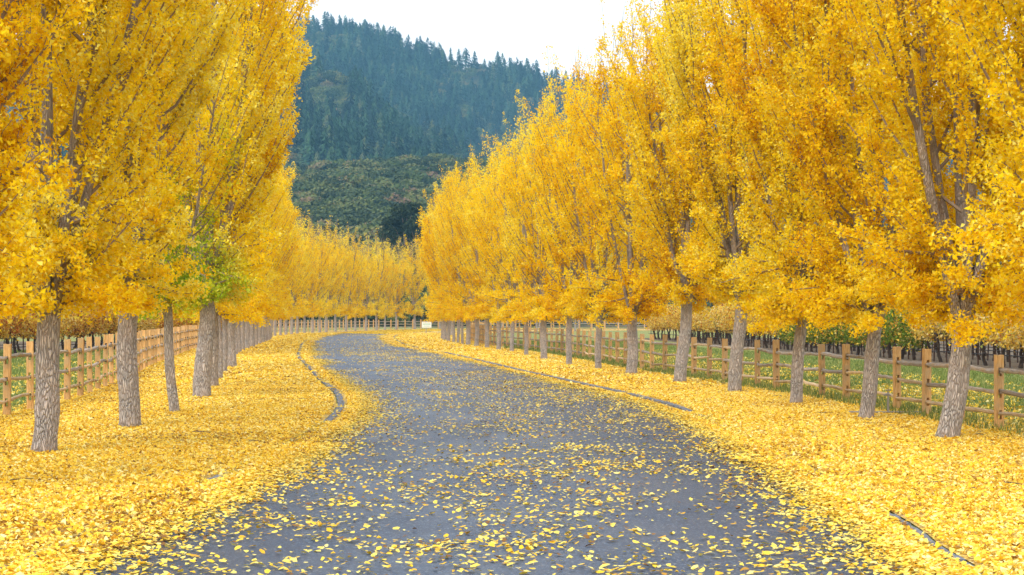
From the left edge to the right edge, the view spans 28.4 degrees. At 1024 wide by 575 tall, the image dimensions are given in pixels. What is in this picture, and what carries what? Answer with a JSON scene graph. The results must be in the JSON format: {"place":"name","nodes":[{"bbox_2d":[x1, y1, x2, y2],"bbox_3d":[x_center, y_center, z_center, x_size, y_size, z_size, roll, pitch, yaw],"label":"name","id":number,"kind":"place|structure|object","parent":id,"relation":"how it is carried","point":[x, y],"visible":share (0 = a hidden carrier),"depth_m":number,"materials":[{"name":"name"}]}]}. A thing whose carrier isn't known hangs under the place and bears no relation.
{"place":"outdoors","nodes":[
{"label":"outdoors","id":0,"kind":"place"},
{"bbox_2d":[0,341,196,349],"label":"vineyard soil","id":1,"kind":"structure","parent":0,"point":[19,342],"depth_m":130.63,"materials":[{"name":"brown soil"}]},
{"bbox_2d":[0,314,21,343],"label":"grapevine","id":2,"kind":"object","parent":1,"relation":"on","point":[6,337],"visible":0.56,"depth_m":93.30,"materials":[{"name":"brown plant"}]},
{"bbox_2d":[3,308,36,353],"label":"grapevine","id":3,"kind":"object","parent":1,"relation":"on","point":[22,331],"visible":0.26,"depth_m":95.44,"materials":[{"name":"brown plant"}]},
{"bbox_2d":[12,310,36,347],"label":"grapevine","id":4,"kind":"object","parent":1,"relation":"on","point":[33,332],"visible":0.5,"depth_m":97.00,"materials":[{"name":"brown plant"}]},
{"bbox_2d":[61,305,84,349],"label":"grapevine","id":5,"kind":"object","parent":1,"relation":"on","point":[70,323],"visible":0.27,"depth_m":103.64,"materials":[{"name":"plant"}]},
{"bbox_2d":[65,309,93,348],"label":"grapevine","id":6,"kind":"object","parent":1,"relation":"on","point":[78,328],"visible":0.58,"depth_m":105.45,"materials":[{"name":"orange plant"}]},
{"bbox_2d":[74,306,101,347],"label":"grapevine","id":7,"kind":"object","parent":1,"relation":"on","point":[90,326],"visible":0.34,"depth_m":107.62,"materials":[{"name":"plant"}]},
{"bbox_2d":[89,306,111,346],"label":"grapevine","id":8,"kind":"object","parent":1,"relation":"on","point":[100,330],"visible":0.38,"depth_m":110.06,"materials":[{"name":"brown plant"}]},
{"bbox_2d":[95,305,117,348],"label":"grapevine","id":9,"kind":"object","parent":1,"relation":"on","point":[111,323],"visible":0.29,"depth_m":111.75,"materials":[{"name":"plant"}]},
{"bbox_2d":[288,328,561,332],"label":"verge","id":10,"kind":"structure","parent":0,"point":[332,331],"depth_m":265.89,"materials":[{"name":"yellow plant"}]},
{"bbox_2d":[308,219,340,331],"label":"ginkgo tree","id":11,"kind":"object","parent":10,"relation":"on","point":[324,308],"visible":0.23,"depth_m":234.50,"materials":[{"name":"yellow plant"}]},
{"bbox_2d":[316,216,348,331],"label":"ginkgo tree","id":12,"kind":"object","parent":10,"relation":"on","point":[336,283],"visible":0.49,"depth_m":240.96,"materials":[{"name":"yellow plant"}]},
{"bbox_2d":[325,223,351,331],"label":"ginkgo tree","id":13,"kind":"object","parent":10,"relation":"on","point":[343,291],"visible":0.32,"depth_m":247.41,"materials":[{"name":"yellow plant"}]},
{"bbox_2d":[331,222,362,330],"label":"ginkgo tree","id":14,"kind":"object","parent":10,"relation":"on","point":[350,308],"visible":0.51,"depth_m":253.93,"materials":[{"name":"yellow plant"}]},
{"bbox_2d":[343,233,370,330],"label":"ginkgo tree","id":15,"kind":"object","parent":10,"relation":"on","point":[354,297],"visible":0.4,"depth_m":260.29,"materials":[{"name":"yellow plant"}]},
{"bbox_2d":[353,230,383,329],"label":"ginkgo tree","id":16,"kind":"object","parent":10,"relation":"on","point":[369,306],"visible":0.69,"depth_m":266.64,"materials":[{"name":"yellow plant"}]},
{"bbox_2d":[361,228,395,329],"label":"ginkgo tree","id":17,"kind":"object","parent":10,"relation":"on","point":[378,300],"visible":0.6,"depth_m":273.14,"materials":[{"name":"yellow plant"}]},
{"bbox_2d":[375,236,403,329],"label":"ginkgo tree","id":18,"kind":"object","parent":10,"relation":"on","point":[392,286],"visible":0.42,"depth_m":279.94,"materials":[{"name":"yellow plant"}]},
{"bbox_2d":[382,237,413,328],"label":"ginkgo tree","id":19,"kind":"object","parent":10,"relation":"on","point":[395,301],"visible":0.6,"depth_m":286.12,"materials":[{"name":"yellow plant"}]},
{"bbox_2d":[397,230,426,328],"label":"ginkgo tree","id":20,"kind":"object","parent":10,"relation":"on","point":[414,306],"visible":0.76,"depth_m":291.67,"materials":[{"name":"yellow plant"}]},
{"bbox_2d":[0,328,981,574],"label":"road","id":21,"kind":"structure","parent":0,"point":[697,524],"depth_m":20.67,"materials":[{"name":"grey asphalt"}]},
{"bbox_2d":[0,335,344,567],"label":"kerb","id":22,"kind":"structure","parent":21,"relation":"on","point":[340,402],"depth_m":43.73,"materials":[{"name":"grey concrete"}]},
{"bbox_2d":[394,331,973,566],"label":"kerb","id":23,"kind":"structure","parent":21,"relation":"on","point":[918,531],"depth_m":44.45,"materials":[{"name":"grey concrete"}]},
{"bbox_2d":[1,39,1021,326],"bbox_3d":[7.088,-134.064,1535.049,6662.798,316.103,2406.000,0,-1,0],"label":"hills","id":24,"kind":"structure","parent":0,"point":[475,79],"depth_m":363.64,"materials":[{"name":"green plant"}]},
{"bbox_2d":[376,202,424,281],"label":"dark evergreen tree","id":25,"kind":"object","parent":24,"relation":"on","point":[400,225],"visible":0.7,"depth_m":450.75,"materials":[{"name":"green plant"}]},
{"bbox_2d":[2,153,1014,325],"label":"oak woodland","id":26,"kind":"object","parent":24,"relation":"on","point":[361,195],"visible":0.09,"depth_m":721.39,"materials":[{"name":"green plant"}]},
{"bbox_2d":[37,27,985,199],"bbox_3d":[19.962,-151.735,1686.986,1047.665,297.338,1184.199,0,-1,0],"label":"broadleaf wood","id":27,"kind":"object","parent":24,"relation":"on","point":[320,92],"visible":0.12,"depth_m":1898.55,"materials":[{"name":"plant"}]},
{"bbox_2d":[39,11,1008,225],"bbox_3d":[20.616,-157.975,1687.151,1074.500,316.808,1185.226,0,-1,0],"label":"conifer forest","id":28,"kind":"object","parent":24,"relation":"on","point":[373,117],"visible":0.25,"depth_m":1971.59,"materials":[{"name":"green plant"}]},
{"bbox_2d":[0,327,1023,565],"bbox_3d":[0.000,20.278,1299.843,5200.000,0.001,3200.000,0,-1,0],"label":"ground","id":29,"kind":"structure","parent":0,"point":[645,333],"depth_m":188.96,"materials":[{"name":"brown soil"}]},
{"bbox_2d":[0,349,177,415],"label":"meadow grass","id":30,"kind":"structure","parent":29,"relation":"on","point":[16,371],"depth_m":66.42,"materials":[{"name":"green plant"}]},
{"bbox_2d":[0,319,645,415],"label":"split rail fence","id":31,"kind":"object","parent":29,"relation":"on","point":[146,352],"visible":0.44,"depth_m":51.60,"materials":[{"name":"brown wood"}]},
{"bbox_2d":[0,332,1023,574],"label":"verge","id":32,"kind":"structure","parent":29,"relation":"on","point":[97,449],"depth_m":28.62,"materials":[{"name":"yellow plant"}]},
{"bbox_2d":[415,188,446,339],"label":"ginkgo tree","id":33,"kind":"object","parent":32,"relation":"on","point":[423,258],"visible":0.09,"depth_m":157.82,"materials":[{"name":"yellow plant"}]},
{"bbox_2d":[416,165,458,340],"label":"ginkgo tree","id":34,"kind":"object","parent":32,"relation":"on","point":[426,223],"visible":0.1,"depth_m":151.36,"materials":[{"name":"yellow plant"}]},
{"bbox_2d":[422,175,463,341],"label":"ginkgo tree","id":35,"kind":"object","parent":32,"relation":"on","point":[432,263],"visible":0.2,"depth_m":145.92,"materials":[{"name":"yellow plant"}]},
{"bbox_2d":[427,165,472,342],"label":"ginkgo tree","id":36,"kind":"object","parent":32,"relation":"on","point":[435,233],"visible":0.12,"depth_m":140.88,"materials":[{"name":"yellow plant"}]},
{"bbox_2d":[430,175,474,343],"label":"ginkgo tree","id":37,"kind":"object","parent":32,"relation":"on","point":[449,281],"visible":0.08,"depth_m":136.29,"materials":[{"name":"yellow plant"}]},
{"bbox_2d":[432,144,488,344],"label":"ginkgo tree","id":38,"kind":"object","parent":32,"relation":"on","point":[454,237],"visible":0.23,"depth_m":131.81,"materials":[{"name":"yellow plant"}]},
{"bbox_2d":[441,153,492,345],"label":"ginkgo tree","id":39,"kind":"object","parent":32,"relation":"on","point":[461,313],"visible":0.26,"depth_m":126.35,"materials":[{"name":"yellow plant"}]},
{"bbox_2d":[453,152,507,346],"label":"ginkgo tree","id":40,"kind":"object","parent":32,"relation":"on","point":[479,281],"visible":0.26,"depth_m":120.59,"materials":[{"name":"yellow plant"}]},
{"bbox_2d":[461,135,525,349],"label":"ginkgo tree","id":41,"kind":"object","parent":32,"relation":"on","point":[490,307],"visible":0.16,"depth_m":113.40,"materials":[{"name":"yellow plant"}]},
{"bbox_2d":[466,121,540,350],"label":"ginkgo tree","id":42,"kind":"object","parent":32,"relation":"on","point":[496,270],"visible":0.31,"depth_m":106.22,"materials":[{"name":"yellow plant"}]},
{"bbox_2d":[0,332,1023,574],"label":"verge","id":43,"kind":"structure","parent":29,"relation":"on","point":[914,453],"depth_m":27.80,"materials":[{"name":"yellow plant"}]},
{"bbox_2d":[0,0,110,330],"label":"ginkgo tree","id":44,"kind":"object","parent":43,"relation":"on","point":[12,16],"visible":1,"depth_m":21.18,"materials":[{"name":"yellow plant"}]},
{"bbox_2d":[0,0,200,451],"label":"ginkgo tree","id":45,"kind":"object","parent":43,"relation":"on","point":[80,247],"visible":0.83,"depth_m":27.74,"materials":[{"name":"yellow plant"}]},
{"bbox_2d":[26,0,251,426],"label":"ginkgo tree","id":46,"kind":"object","parent":43,"relation":"on","point":[174,74],"visible":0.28,"depth_m":34.21,"materials":[{"name":"yellow plant"}]},
{"bbox_2d":[111,19,251,412],"bbox_3d":[-6.693,-1.832,39.557,3.326,8.724,3.180,0,-1,0],"label":"ginkgo tree","id":47,"kind":"object","parent":43,"relation":"on","point":[172,394],"visible":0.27,"depth_m":39.49,"materials":[{"name":"yellow plant"}]},
{"bbox_2d":[182,75,267,377],"bbox_3d":[-8.825,-2.397,61.060,3.112,10.444,3.080,0,-1,0],"label":"ginkgo tree","id":48,"kind":"object","parent":43,"relation":"on","point":[220,367],"visible":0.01,"depth_m":60.91,"materials":[{"name":"yellow plant"}]},
{"bbox_2d":[144,0,312,396],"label":"ginkgo tree","id":49,"kind":"object","parent":43,"relation":"on","point":[251,30],"visible":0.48,"depth_m":46.70,"materials":[{"name":"yellow plant"}]},
{"bbox_2d":[184,69,279,371],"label":"ginkgo tree","id":50,"kind":"object","parent":43,"relation":"on","point":[225,333],"visible":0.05,"depth_m":68.31,"materials":[{"name":"yellow plant"}]},
{"bbox_2d":[155,0,318,385],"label":"ginkgo tree","id":51,"kind":"object","parent":43,"relation":"on","point":[229,307],"visible":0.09,"depth_m":53.79,"materials":[{"name":"yellow plant"}]},
{"bbox_2d":[237,168,283,351],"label":"ginkgo tree","id":52,"kind":"object","parent":43,"relation":"on","point":[239,324],"visible":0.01,"depth_m":105.03,"materials":[{"name":"yellow plant"}]},
{"bbox_2d":[241,123,287,349],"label":"ginkgo tree","id":53,"kind":"object","parent":43,"relation":"on","point":[243,329],"depth_m":111.38,"materials":[{"name":"yellow plant"}]},
{"bbox_2d":[227,35,302,366],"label":"ginkgo tree","id":54,"kind":"object","parent":43,"relation":"on","point":[231,360],"visible":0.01,"depth_m":74.82,"materials":[{"name":"yellow plant"}]},
{"bbox_2d":[235,127,295,353],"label":"ginkgo tree","id":55,"kind":"object","parent":43,"relation":"on","point":[236,324],"visible":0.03,"depth_m":98.58,"materials":[{"name":"yellow plant"}]},
{"bbox_2d":[245,156,295,347],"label":"ginkgo tree","id":56,"kind":"object","parent":43,"relation":"on","point":[247,325],"visible":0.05,"depth_m":117.82,"materials":[{"name":"yellow plant"}]},
{"bbox_2d":[254,171,291,344],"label":"ginkgo tree","id":57,"kind":"object","parent":43,"relation":"on","point":[256,329],"visible":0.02,"depth_m":130.80,"materials":[{"name":"yellow plant"}]},
{"bbox_2d":[250,163,296,346],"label":"ginkgo tree","id":58,"kind":"object","parent":43,"relation":"on","point":[252,337],"visible":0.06,"depth_m":124.36,"materials":[{"name":"yellow plant"}]},
{"bbox_2d":[258,164,301,342],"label":"ginkgo tree","id":59,"kind":"object","parent":43,"relation":"on","point":[280,282],"visible":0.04,"depth_m":137.25,"materials":[{"name":"yellow plant"}]},
{"bbox_2d":[262,164,298,341],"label":"ginkgo tree","id":60,"kind":"object","parent":43,"relation":"on","point":[263,327],"visible":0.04,"depth_m":143.94,"materials":[{"name":"yellow plant"}]},
{"bbox_2d":[265,203,299,340],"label":"ginkgo tree","id":61,"kind":"object","parent":43,"relation":"on","point":[282,313],"visible":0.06,"depth_m":150.66,"materials":[{"name":"yellow plant"}]},
{"bbox_2d":[267,180,301,340],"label":"ginkgo tree","id":62,"kind":"object","parent":43,"relation":"on","point":[282,272],"visible":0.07,"depth_m":156.99,"materials":[{"name":"yellow plant"}]},
{"bbox_2d":[270,193,302,338],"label":"ginkgo tree","id":63,"kind":"object","parent":43,"relation":"on","point":[299,236],"visible":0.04,"depth_m":163.47,"materials":[{"name":"yellow plant"}]},
{"bbox_2d":[279,232,303,334],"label":"ginkgo tree","id":64,"kind":"object","parent":43,"relation":"on","point":[289,307],"visible":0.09,"depth_m":195.57,"materials":[{"name":"yellow plant"}]},
{"bbox_2d":[284,211,308,334],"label":"ginkgo tree","id":65,"kind":"object","parent":43,"relation":"on","point":[294,310],"visible":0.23,"depth_m":202.13,"materials":[{"name":"yellow plant"}]},
{"bbox_2d":[286,206,313,333],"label":"ginkgo tree","id":66,"kind":"object","parent":43,"relation":"on","point":[300,299],"visible":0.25,"depth_m":208.36,"materials":[{"name":"yellow plant"}]},
{"bbox_2d":[288,215,318,332],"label":"ginkgo tree","id":67,"kind":"object","parent":43,"relation":"on","point":[306,310],"visible":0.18,"depth_m":215.06,"materials":[{"name":"yellow plant"}]},
{"bbox_2d":[293,214,323,332],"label":"ginkgo tree","id":68,"kind":"object","parent":43,"relation":"on","point":[314,268],"visible":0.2,"depth_m":221.63,"materials":[{"name":"yellow plant"}]},
{"bbox_2d":[303,212,334,332],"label":"ginkgo tree","id":69,"kind":"object","parent":43,"relation":"on","point":[323,264],"visible":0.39,"depth_m":227.87,"materials":[{"name":"yellow plant"}]},
{"bbox_2d":[0,366,1018,548],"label":"fallen twigs","id":70,"kind":"object","parent":43,"relation":"on","point":[532,369],"visible":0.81,"depth_m":39.16,"materials":[{"name":"brown wood"}]},
{"bbox_2d":[477,111,572,354],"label":"ginkgo tree","id":71,"kind":"object","parent":43,"relation":"on","point":[506,202],"visible":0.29,"depth_m":96.34,"materials":[{"name":"yellow plant"}]},
{"bbox_2d":[492,89,579,358],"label":"ginkgo tree","id":72,"kind":"object","parent":43,"relation":"on","point":[518,202],"visible":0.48,"depth_m":88.06,"materials":[{"name":"yellow plant"}]},
{"bbox_2d":[523,45,625,364],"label":"ginkgo tree","id":73,"kind":"object","parent":43,"relation":"on","point":[556,258],"visible":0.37,"depth_m":78.14,"materials":[{"name":"yellow plant"}]},
{"bbox_2d":[543,53,646,367],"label":"ginkgo tree","id":74,"kind":"object","parent":43,"relation":"on","point":[599,254],"visible":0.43,"depth_m":71.79,"materials":[{"name":"yellow plant"}]},
{"bbox_2d":[555,0,698,373],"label":"ginkgo tree","id":75,"kind":"object","parent":43,"relation":"on","point":[646,307],"visible":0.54,"depth_m":65.51,"materials":[{"name":"yellow plant"}]},
{"bbox_2d":[598,0,749,381],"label":"ginkgo tree","id":76,"kind":"object","parent":43,"relation":"on","point":[663,176],"visible":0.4,"depth_m":57.41,"materials":[{"name":"yellow plant"}]},
{"bbox_2d":[639,0,805,390],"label":"ginkgo tree","id":77,"kind":"object","parent":43,"relation":"on","point":[681,43],"visible":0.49,"depth_m":49.88,"materials":[{"name":"yellow plant"}]},
{"bbox_2d":[680,0,911,402],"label":"ginkgo tree","id":78,"kind":"object","parent":43,"relation":"on","point":[773,158],"visible":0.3,"depth_m":42.96,"materials":[{"name":"yellow plant"}]},
{"bbox_2d":[748,0,1001,418],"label":"ginkgo tree","id":79,"kind":"object","parent":43,"relation":"on","point":[831,150],"visible":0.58,"depth_m":36.51,"materials":[{"name":"yellow plant"}]},
{"bbox_2d":[817,0,1023,437],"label":"ginkgo tree","id":80,"kind":"object","parent":43,"relation":"on","point":[956,287],"visible":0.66,"depth_m":31.09,"materials":[{"name":"yellow plant"}]},
{"bbox_2d":[924,0,1023,308],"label":"ginkgo tree","id":81,"kind":"object","parent":43,"relation":"on","point":[985,25],"visible":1,"depth_m":24.39,"materials":[{"name":"yellow plant"}]},
{"bbox_2d":[0,347,1023,429],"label":"meadow leaves","id":82,"kind":"object","parent":29,"relation":"on","point":[938,393],"visible":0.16,"depth_m":52.50,"materials":[{"name":"yellow plant"}]},
{"bbox_2d":[470,321,1023,428],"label":"split rail fence","id":83,"kind":"object","parent":29,"relation":"on","point":[998,371],"visible":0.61,"depth_m":51.74,"materials":[{"name":"brown wood"}]},
{"bbox_2d":[16,0,1016,106],"label":"sky","id":84,"kind":"structure","parent":0,"point":[521,29],"materials":[{"name":"white"}]},
{"bbox_2d":[415,329,671,332],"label":"verge","id":85,"kind":"structure","parent":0,"point":[464,331],"depth_m":265.94,"materials":[{"name":"yellow plant"}]},
{"bbox_2d":[479,340,1023,436],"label":"meadow grass","id":86,"kind":"structure","parent":0,"point":[856,365],"depth_m":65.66,"materials":[{"name":"green plant"}]},
{"bbox_2d":[638,338,1023,369],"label":"vineyard soil","id":87,"kind":"structure","parent":0,"point":[1014,364],"depth_m":102.66,"materials":[{"name":"brown soil"}]},
{"bbox_2d":[707,302,726,343],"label":"grapevine","id":88,"kind":"object","parent":87,"relation":"on","point":[713,321],"visible":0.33,"depth_m":136.61,"materials":[{"name":"yellow plant"}]},
{"bbox_2d":[709,303,730,337],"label":"grapevine","id":89,"kind":"object","parent":87,"relation":"on","point":[719,317],"visible":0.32,"depth_m":134.64,"materials":[{"name":"yellow plant"}]},
{"bbox_2d":[718,306,732,344],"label":"grapevine","id":90,"kind":"object","parent":87,"relation":"on","point":[726,328],"visible":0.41,"depth_m":132.59,"materials":[{"name":"yellow plant"}]},
{"bbox_2d":[806,321,828,344],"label":"grapevine","id":91,"kind":"object","parent":87,"relation":"on","point":[813,336],"visible":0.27,"depth_m":106.09,"materials":[{"name":"green plant"}]},
{"bbox_2d":[812,325,844,352],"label":"grapevine","id":92,"kind":"object","parent":87,"relation":"on","point":[823,333],"visible":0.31,"depth_m":103.94,"materials":[{"name":"green plant"}]},
{"bbox_2d":[820,320,850,353],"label":"grapevine","id":93,"kind":"object","parent":87,"relation":"on","point":[830,335],"visible":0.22,"depth_m":101.85,"materials":[{"name":"green plant"}]},
{"bbox_2d":[649,307,1023,367],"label":"vineyard trellis","id":94,"kind":"object","parent":87,"relation":"on","point":[934,351],"visible":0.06,"depth_m":92.84,"materials":[{"name":"grey"}]},
{"bbox_2d":[833,315,865,354],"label":"grapevine","id":95,"kind":"object","parent":87,"relation":"on","point":[846,336],"visible":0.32,"depth_m":97.91,"materials":[{"name":"green plant"}]},
{"bbox_2d":[701,331,1018,362],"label":"vineyard trellis","id":96,"kind":"object","parent":87,"relation":"on","point":[973,349],"visible":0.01,"depth_m":92.72,"materials":[{"name":"grey"}]},
{"bbox_2d":[880,309,902,357],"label":"grapevine","id":97,"kind":"object","parent":87,"relation":"on","point":[884,339],"visible":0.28,"depth_m":91.67,"materials":[{"name":"green plant"}]},
{"bbox_2d":[882,306,911,358],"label":"grapevine","id":98,"kind":"object","parent":87,"relation":"on","point":[894,325],"visible":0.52,"depth_m":89.76,"materials":[{"name":"green plant"}]},
{"bbox_2d":[890,312,933,359],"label":"grapevine","id":99,"kind":"object","parent":87,"relation":"on","point":[910,336],"visible":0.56,"depth_m":87.60,"materials":[{"name":"green plant"}]},
{"bbox_2d":[908,310,944,355],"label":"grapevine","id":100,"kind":"object","parent":87,"relation":"on","point":[922,333],"visible":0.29,"depth_m":85.56,"materials":[{"name":"yellow plant"}]},
{"bbox_2d":[921,311,949,361],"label":"grapevine","id":101,"kind":"object","parent":87,"relation":"on","point":[937,330],"visible":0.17,"depth_m":83.46,"materials":[{"name":"yellow plant"}]},
{"bbox_2d":[972,313,994,365],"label":"grapevine","id":102,"kind":"object","parent":87,"relation":"on","point":[984,361],"visible":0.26,"depth_m":77.31,"materials":[{"name":"yellow plant"}]},
{"bbox_2d":[973,305,1018,366],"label":"grapevine","id":103,"kind":"object","parent":87,"relation":"on","point":[993,339],"visible":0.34,"depth_m":75.45,"materials":[{"name":"yellow plant"}]},
{"bbox_2d":[991,317,1023,367],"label":"grapevine","id":104,"kind":"object","parent":87,"relation":"on","point":[1011,342],"visible":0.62,"depth_m":73.36,"materials":[{"name":"yellow plant"}]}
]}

